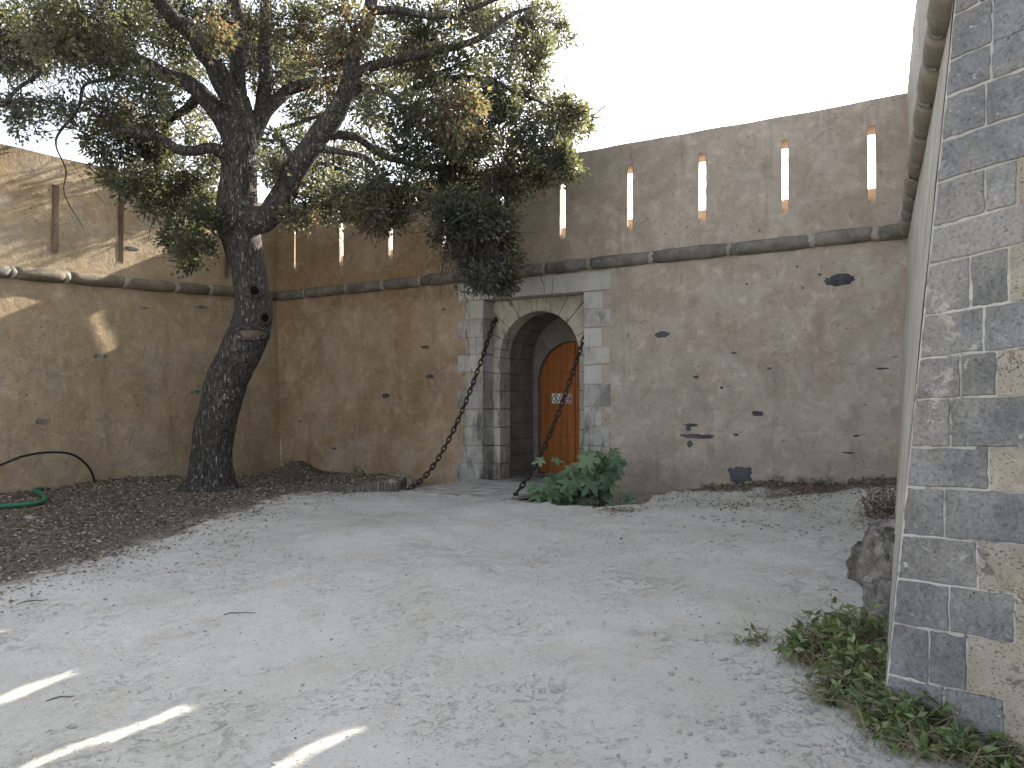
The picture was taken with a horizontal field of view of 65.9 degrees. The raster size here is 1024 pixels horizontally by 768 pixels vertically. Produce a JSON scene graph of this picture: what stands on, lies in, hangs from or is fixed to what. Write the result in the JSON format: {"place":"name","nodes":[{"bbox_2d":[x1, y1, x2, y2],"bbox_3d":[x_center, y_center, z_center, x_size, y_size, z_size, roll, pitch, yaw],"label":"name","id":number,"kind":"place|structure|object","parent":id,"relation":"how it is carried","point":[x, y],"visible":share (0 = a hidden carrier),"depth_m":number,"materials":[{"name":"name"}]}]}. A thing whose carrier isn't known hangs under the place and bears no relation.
{"place":"outdoors","nodes":[
{"label":"outdoors","id":0,"kind":"place"},
{"bbox_2d":[0,0,915,255],"label":"sky","id":1,"kind":"structure","parent":0,"point":[658,68],"materials":[{"name":"white"}]},
{"bbox_2d":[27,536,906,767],"bbox_3d":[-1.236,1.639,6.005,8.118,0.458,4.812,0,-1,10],"label":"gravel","id":2,"kind":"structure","parent":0,"point":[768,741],"depth_m":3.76,"materials":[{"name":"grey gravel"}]},
{"bbox_2d":[0,461,967,767],"bbox_3d":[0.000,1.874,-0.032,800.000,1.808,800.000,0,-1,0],"label":"ground","id":3,"kind":"structure","parent":0,"point":[406,619],"depth_m":5.26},
{"bbox_2d":[16,599,47,604],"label":"twig","id":4,"kind":"object","parent":3,"relation":"on","point":[32,600],"visible":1,"depth_m":6.08,"materials":[{"name":"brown wood"}]},
{"bbox_2d":[46,695,74,700],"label":"twig","id":5,"kind":"object","parent":3,"relation":"on","point":[58,697],"visible":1,"depth_m":4.51,"materials":[{"name":"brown wood"}]},
{"bbox_2d":[66,723,76,728],"bbox_3d":[-2.294,1.786,4.116,0.058,0.027,0.044,0,-1,17],"label":"stone","id":6,"kind":"object","parent":3,"relation":"on","point":[72,726],"visible":1,"depth_m":4.10,"materials":[{"name":"grey stone"}]},
{"bbox_2d":[0,144,280,493],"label":"flank wall","id":7,"kind":"structure","parent":3,"relation":"on","point":[112,332],"depth_m":12.62,"materials":[{"name":"paint"}]},
{"bbox_2d":[0,490,402,629],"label":"stray leaves","id":8,"kind":"object","parent":3,"relation":"on","point":[165,541],"visible":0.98,"depth_m":8.29,"materials":[{"name":"brown plant"}]},
{"bbox_2d":[0,460,410,612],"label":"leaf litter","id":9,"kind":"object","parent":3,"relation":"on","point":[329,481],"visible":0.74,"depth_m":10.03,"materials":[{"name":"brown plant"}]},
{"bbox_2d":[0,486,47,508],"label":"garden hose","id":10,"kind":"object","parent":9,"relation":"on","point":[39,492],"visible":1,"depth_m":10.21,"materials":[{"name":"green plastic"}]},
{"bbox_2d":[23,515,34,518],"bbox_3d":[-5.748,1.595,9.399,0.135,0.062,0.110,0,-1,0],"label":"stone","id":11,"kind":"object","parent":9,"relation":"on","point":[28,517],"visible":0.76,"depth_m":9.37,"materials":[{"name":"grey stone"}]},
{"bbox_2d":[0,451,95,481],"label":"hose","id":12,"kind":"object","parent":9,"relation":"on","point":[60,452],"visible":0.95,"depth_m":11.61,"materials":[{"name":"black rubber"}]},
{"bbox_2d":[223,612,253,614],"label":"twig","id":13,"kind":"object","parent":3,"relation":"on","point":[238,612],"visible":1,"depth_m":5.73,"materials":[{"name":"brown wood"}]},
{"bbox_2d":[0,0,605,492],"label":"oak tree","id":14,"kind":"object","parent":3,"relation":"on","point":[462,130],"visible":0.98,"depth_m":10.92,"materials":[{"name":"green plant"}]},
{"bbox_2d":[299,477,406,492],"bbox_3d":[-2.184,1.544,11.417,1.627,0.298,0.738,0,-1,-27],"label":"palisade edging","id":15,"kind":"object","parent":3,"relation":"on","point":[402,483],"visible":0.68,"depth_m":11.31,"materials":[{"name":"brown wood"}]},
{"bbox_2d":[353,460,367,476],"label":"wall sprig","id":16,"kind":"object","parent":3,"relation":"on","point":[361,472],"depth_m":13.24,"materials":[{"name":"green plant"}]},
{"bbox_2d":[0,480,859,767],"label":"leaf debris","id":17,"kind":"object","parent":3,"relation":"on","point":[437,597],"visible":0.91,"depth_m":5.86,"materials":[{"name":"brown plant"}]},
{"bbox_2d":[399,479,559,501],"bbox_3d":[-0.377,1.660,11.725,1.830,0.236,2.024,-1,-1,32],"label":"drawbridge","id":18,"kind":"object","parent":3,"relation":"on","point":[499,490],"visible":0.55,"depth_m":11.53,"materials":[{"name":"grey wood"}]},
{"bbox_2d":[550,685,565,692],"bbox_3d":[0.254,1.648,4.263,0.094,0.041,0.077,0,-1,0],"label":"stone","id":19,"kind":"object","parent":3,"relation":"on","point":[557,688],"visible":0.95,"depth_m":4.24,"materials":[{"name":"grey stone"}]},
{"bbox_2d":[526,448,635,506],"bbox_3d":[0.888,1.695,10.371,1.418,1.674,1.175,0,-1,0],"label":"fig plant","id":20,"kind":"object","parent":3,"relation":"on","point":[589,482],"visible":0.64,"depth_m":10.25,"materials":[{"name":"green plant"}]},
{"bbox_2d":[276,93,907,506],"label":"rampart wall","id":21,"kind":"structure","parent":3,"relation":"on","point":[746,325],"depth_m":11.49,"materials":[{"name":"paint"}]},
{"bbox_2d":[406,317,497,490],"bbox_3d":[-0.858,0.209,12.302,0.076,2.707,2.372,-1,-1,33],"label":"chain","id":22,"kind":"object","parent":21,"relation":"hanging from","point":[495,320],"visible":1,"depth_m":12.38,"materials":[{"name":"metal"}]},
{"bbox_2d":[513,334,583,495],"bbox_3d":[0.622,0.366,11.528,0.084,2.367,1.867,-1,-1,39],"label":"chain","id":23,"kind":"object","parent":21,"relation":"hanging from","point":[553,421],"visible":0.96,"depth_m":11.52,"materials":[{"name":"metal"}]},
{"bbox_2d":[541,341,574,472],"bbox_3d":[0.811,0.403,14.099,0.702,2.370,0.045,-1,-1,31],"label":"door leaf","id":24,"kind":"structure","parent":21,"relation":"in","point":[555,374],"depth_m":14.07,"materials":[{"name":"brown wood"}]},
{"bbox_2d":[552,394,571,402],"bbox_3d":[0.887,0.257,14.024,0.400,0.170,0.013,-1,-1,32],"label":"warning sign","id":25,"kind":"object","parent":24,"relation":"attached to","point":[556,398],"visible":0.84,"depth_m":14.04,"materials":[{"name":"white metal"}]},
{"bbox_2d":[575,341,582,472],"bbox_3d":[1.413,0.397,13.727,0.684,2.370,0.042,-1,-1,32],"label":"door leaf","id":26,"kind":"structure","parent":21,"relation":"in","point":[577,390],"depth_m":13.88,"materials":[{"name":"brown wood"}]},
{"bbox_2d":[592,506,652,514],"bbox_3d":[1.274,1.443,9.077,0.677,0.055,0.778,0,-1,0],"label":"leaf pile","id":27,"kind":"object","parent":3,"relation":"on","point":[624,509],"visible":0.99,"depth_m":9.08,"materials":[{"name":"brown plant"}]},
{"bbox_2d":[697,478,757,488],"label":"creeper","id":28,"kind":"object","parent":3,"relation":"on","point":[706,485],"visible":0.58,"depth_m":10.78,"materials":[{"name":"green plant"}]},
{"bbox_2d":[593,477,896,545],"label":"wall foot litter","id":29,"kind":"object","parent":3,"relation":"on","point":[789,494],"depth_m":9.54,"materials":[{"name":"brown plant"}]},
{"bbox_2d":[725,613,804,649],"bbox_3d":[1.557,1.522,4.812,0.446,0.206,0.465,-1,-1,30],"label":"trailing weed","id":30,"kind":"object","parent":3,"relation":"on","point":[753,629],"visible":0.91,"depth_m":4.79,"materials":[{"name":"green plant"}]},
{"bbox_2d":[747,472,788,489],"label":"creeper","id":31,"kind":"object","parent":3,"relation":"on","point":[779,482],"visible":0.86,"depth_m":10.38,"materials":[{"name":"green plant"}]},
{"bbox_2d":[793,695,802,699],"bbox_3d":[1.438,1.578,3.970,0.046,0.022,0.040,0,-1,-19],"label":"stone","id":32,"kind":"object","parent":3,"relation":"on","point":[797,697],"visible":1,"depth_m":3.96,"materials":[{"name":"grey stone"}]},
{"bbox_2d":[782,477,832,487],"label":"creeper","id":33,"kind":"object","parent":3,"relation":"on","point":[812,483],"visible":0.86,"depth_m":10.14,"materials":[{"name":"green plant"}]},
{"bbox_2d":[801,709,813,714],"bbox_3d":[1.424,1.585,3.808,0.062,0.031,0.056,1,-1,-29],"label":"stone","id":34,"kind":"object","parent":3,"relation":"on","point":[807,711],"visible":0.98,"depth_m":3.79,"materials":[{"name":"grey stone"}]},
{"bbox_2d":[756,613,870,676],"bbox_3d":[1.763,1.459,4.503,0.741,0.362,0.628,1,-1,-39],"label":"weed plant","id":35,"kind":"object","parent":3,"relation":"on","point":[796,635],"visible":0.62,"depth_m":4.42,"materials":[{"name":"green plant"}]},
{"bbox_2d":[771,654,886,714],"bbox_3d":[1.683,1.527,3.981,0.657,0.210,0.610,1,-1,-36],"label":"weed plant","id":36,"kind":"object","parent":3,"relation":"on","point":[823,690],"visible":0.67,"depth_m":3.92,"materials":[{"name":"green plant"}]},
{"bbox_2d":[786,589,890,666],"bbox_3d":[1.917,1.420,4.564,0.870,0.378,0.703,1,-1,-42],"label":"weed plant","id":37,"kind":"object","parent":3,"relation":"on","point":[847,624],"visible":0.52,"depth_m":4.47,"materials":[{"name":"green plant"}]},
{"bbox_2d":[793,616,889,706],"bbox_3d":[1.774,1.423,3.996,0.640,0.394,0.871,0,-1,0],"label":"weed plant","id":38,"kind":"object","parent":3,"relation":"on","point":[858,668],"visible":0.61,"depth_m":4.04,"materials":[{"name":"green plant"}]},
{"bbox_2d":[838,473,885,488],"bbox_3d":[4.307,1.390,9.808,0.677,0.560,0.541,0,-1,0],"label":"creeper","id":39,"kind":"object","parent":3,"relation":"on","point":[849,481],"visible":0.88,"depth_m":9.80,"materials":[{"name":"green plant"}]},
{"bbox_2d":[829,513,899,666],"bbox_3d":[2.678,1.590,5.664,0.866,1.079,3.331,0,-1,21],"label":"rock","id":40,"kind":"object","parent":3,"relation":"on","point":[869,562],"visible":0.15,"depth_m":5.64,"materials":[{"name":"grey stone"}]},
{"bbox_2d":[854,477,896,518],"bbox_3d":[4.013,1.226,8.430,0.669,0.445,0.619,1,-1,-32],"label":"dry shrub","id":41,"kind":"object","parent":3,"relation":"on","point":[891,505],"visible":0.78,"depth_m":8.42,"materials":[{"name":"brown plant"}]},
{"bbox_2d":[814,672,993,767],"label":"weed plant","id":42,"kind":"object","parent":3,"relation":"on","point":[864,715],"visible":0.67,"depth_m":3.53,"materials":[{"name":"green plant"}]},
{"bbox_2d":[849,699,1013,767],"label":"weed plant","id":43,"kind":"object","parent":3,"relation":"on","point":[952,738],"visible":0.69,"depth_m":3.34,"materials":[{"name":"green plant"}]},
{"bbox_2d":[876,707,1023,767],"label":"weed plant","id":44,"kind":"object","parent":3,"relation":"on","point":[1006,761],"visible":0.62,"depth_m":3.23,"materials":[{"name":"green plant"}]},
{"bbox_2d":[884,0,1023,755],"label":"bastion","id":45,"kind":"object","parent":3,"relation":"on","point":[956,632],"visible":0.96,"depth_m":3.60,"materials":[{"name":"grey stone"}]},
{"bbox_2d":[955,723,1023,767],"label":"weed plant","id":46,"kind":"object","parent":3,"relation":"on","point":[1020,760],"visible":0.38,"depth_m":3.19,"materials":[{"name":"green plant"}]}
]}

